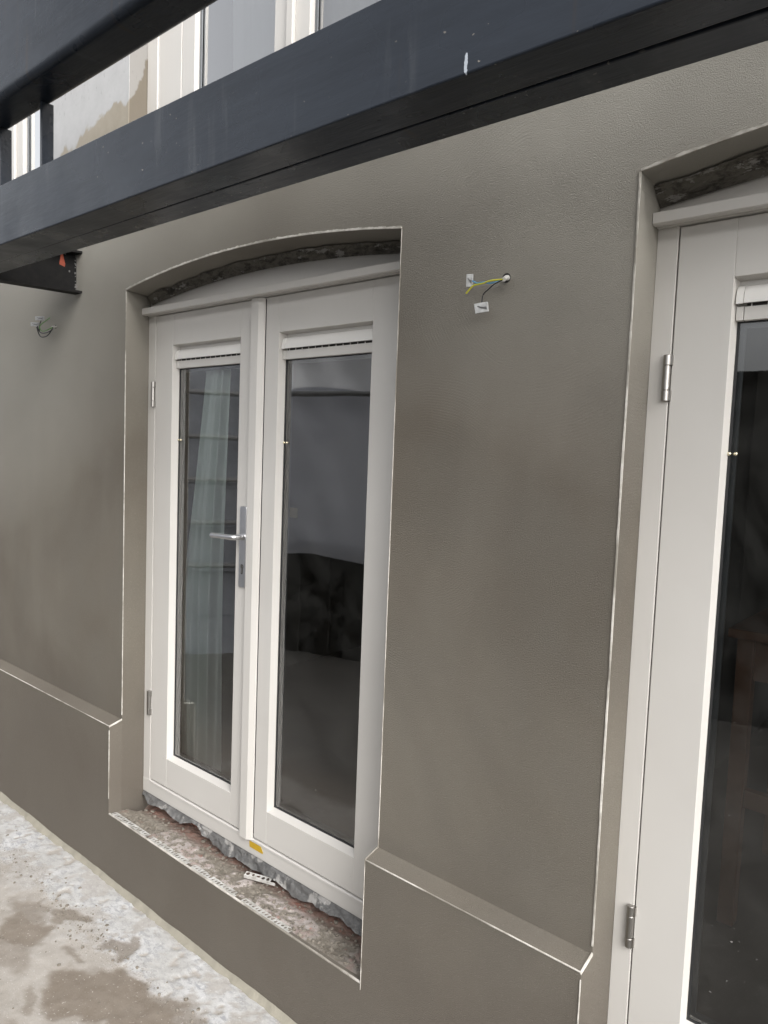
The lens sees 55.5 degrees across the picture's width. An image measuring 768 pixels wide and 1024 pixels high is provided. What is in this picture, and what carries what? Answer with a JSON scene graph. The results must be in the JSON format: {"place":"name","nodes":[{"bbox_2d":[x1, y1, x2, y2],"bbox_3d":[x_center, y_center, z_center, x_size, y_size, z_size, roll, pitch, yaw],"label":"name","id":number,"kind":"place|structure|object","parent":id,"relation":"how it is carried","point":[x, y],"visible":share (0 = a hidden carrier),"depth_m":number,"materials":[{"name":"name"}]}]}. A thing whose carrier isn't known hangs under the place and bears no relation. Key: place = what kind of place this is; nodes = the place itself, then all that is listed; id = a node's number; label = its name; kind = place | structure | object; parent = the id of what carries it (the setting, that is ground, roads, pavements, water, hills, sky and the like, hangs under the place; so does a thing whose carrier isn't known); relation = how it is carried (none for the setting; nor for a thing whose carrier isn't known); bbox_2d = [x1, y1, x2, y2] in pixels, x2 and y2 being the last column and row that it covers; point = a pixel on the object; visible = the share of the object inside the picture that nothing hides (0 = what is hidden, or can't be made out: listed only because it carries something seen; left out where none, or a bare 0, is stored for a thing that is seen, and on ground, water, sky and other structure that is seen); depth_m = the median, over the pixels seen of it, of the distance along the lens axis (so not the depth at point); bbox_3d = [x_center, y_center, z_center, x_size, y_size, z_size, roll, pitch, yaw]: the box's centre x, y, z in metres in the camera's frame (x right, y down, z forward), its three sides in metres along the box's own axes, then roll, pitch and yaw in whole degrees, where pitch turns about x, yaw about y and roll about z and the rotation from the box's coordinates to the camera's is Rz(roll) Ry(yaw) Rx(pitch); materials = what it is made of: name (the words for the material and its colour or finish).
{"place":"outdoors","nodes":[
{"label":"outdoors","id":0,"kind":"place"},
{"bbox_2d":[0,801,280,1023],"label":"concrete paving","id":1,"kind":"structure","parent":0,"point":[37,986],"depth_m":2.64,"materials":[{"name":"grey concrete"}]},
{"bbox_2d":[0,830,204,1022],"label":"patio grit","id":2,"kind":"object","parent":1,"relation":"on","point":[136,967],"visible":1,"depth_m":2.80,"materials":[{"name":"grey gravel"}]},
{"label":"patio","id":3,"kind":"structure","parent":0,"visible":0},
{"bbox_2d":[0,0,767,1023],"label":"rendered house","id":4,"kind":"structure","parent":3,"relation":"on","point":[494,582],"depth_m":2.09,"materials":[{"name":"grey paint"}]},
{"bbox_2d":[8,103,50,179],"bbox_3d":[-1.941,-2.102,3.831,1.148,1.370,0.066,6,6,40],"label":"window frame","id":5,"kind":"structure","parent":4,"relation":"in","point":[26,133],"depth_m":3.75,"materials":[{"name":"beige paint"}]},
{"bbox_2d":[31,316,56,337],"bbox_3d":[-1.565,-0.855,3.383,0.189,0.100,0.062,5,5,36],"label":"cable tail","id":6,"kind":"object","parent":4,"relation":"attached to","point":[37,323],"visible":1,"depth_m":3.37},
{"bbox_2d":[182,369,230,776],"bbox_3d":[-0.745,0.218,3.036,0.275,1.910,0.062,6,6,40],"label":"sheer curtain","id":7,"kind":"object","parent":4,"relation":"hanging from","point":[202,667],"visible":0.84,"depth_m":3.02,"materials":[{"name":"white fabric"}]},
{"bbox_2d":[147,297,266,839],"bbox_3d":[-0.732,0.208,2.906,0.724,2.008,0.126,6,6,40],"label":"door leaf","id":8,"kind":"structure","parent":4,"relation":"in","point":[231,336],"depth_m":2.90,"materials":[{"name":"beige paint"}]},
{"bbox_2d":[147,0,321,113],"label":"window frame","id":9,"kind":"structure","parent":4,"relation":"in","point":[221,39],"depth_m":2.74,"materials":[{"name":"beige paint"}]},
{"bbox_2d":[236,385,239,529],"bbox_3d":[-0.508,0.218,2.962,0.270,1.880,0.063,6,6,40],"label":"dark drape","id":10,"kind":"object","parent":4,"relation":"hanging from","point":[237,454],"depth_m":2.99,"materials":[{"name":"grey fabric"}]},
{"bbox_2d":[119,809,359,973],"bbox_3d":[-0.555,1.353,2.724,1.443,0.053,0.196,6,6,40],"label":"sill debris","id":11,"kind":"object","parent":4,"relation":"on","point":[278,905],"visible":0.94,"depth_m":2.61,"materials":[{"name":"grey gravel"}]},
{"bbox_2d":[244,871,274,885],"bbox_3d":[-0.453,1.345,2.680,0.126,0.011,0.023,7,12,16],"label":"bead offcut","id":12,"kind":"object","parent":4,"relation":"on","point":[254,877],"visible":1,"depth_m":2.68,"materials":[{"name":"white plastic"}]},
{"bbox_2d":[250,0,379,63],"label":"window blind","id":13,"kind":"object","parent":4,"relation":"attached to","point":[333,11],"depth_m":2.47,"materials":[{"name":"white"}]},
{"bbox_2d":[254,275,399,898],"bbox_3d":[-0.182,0.258,2.470,0.682,1.995,0.073,6,6,40],"label":"door leaf","id":14,"kind":"structure","parent":4,"relation":"in","point":[359,320],"depth_m":2.47,"materials":[{"name":"beige paint"}]},
{"bbox_2d":[0,0,767,294],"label":"balcony frame","id":15,"kind":"object","parent":4,"relation":"attached to","point":[379,79],"visible":1,"depth_m":1.59,"materials":[{"name":"paint"}]},
{"bbox_2d":[466,273,510,313],"bbox_3d":[0.258,-0.547,1.830,0.110,0.103,0.050,4,5,26],"label":"cable tail","id":16,"kind":"object","parent":4,"relation":"attached to","point":[482,307],"visible":1,"depth_m":1.82},
{"bbox_2d":[625,213,767,1023],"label":"door leaf","id":17,"kind":"structure","parent":4,"relation":"in","point":[722,285],"depth_m":1.69,"materials":[{"name":"beige paint"}]},
{"bbox_2d":[716,608,767,926],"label":"wooden chair","id":18,"kind":"object","parent":4,"relation":"on","point":[751,635],"visible":1,"depth_m":2.36,"materials":[{"name":"brown wood"}]}
]}

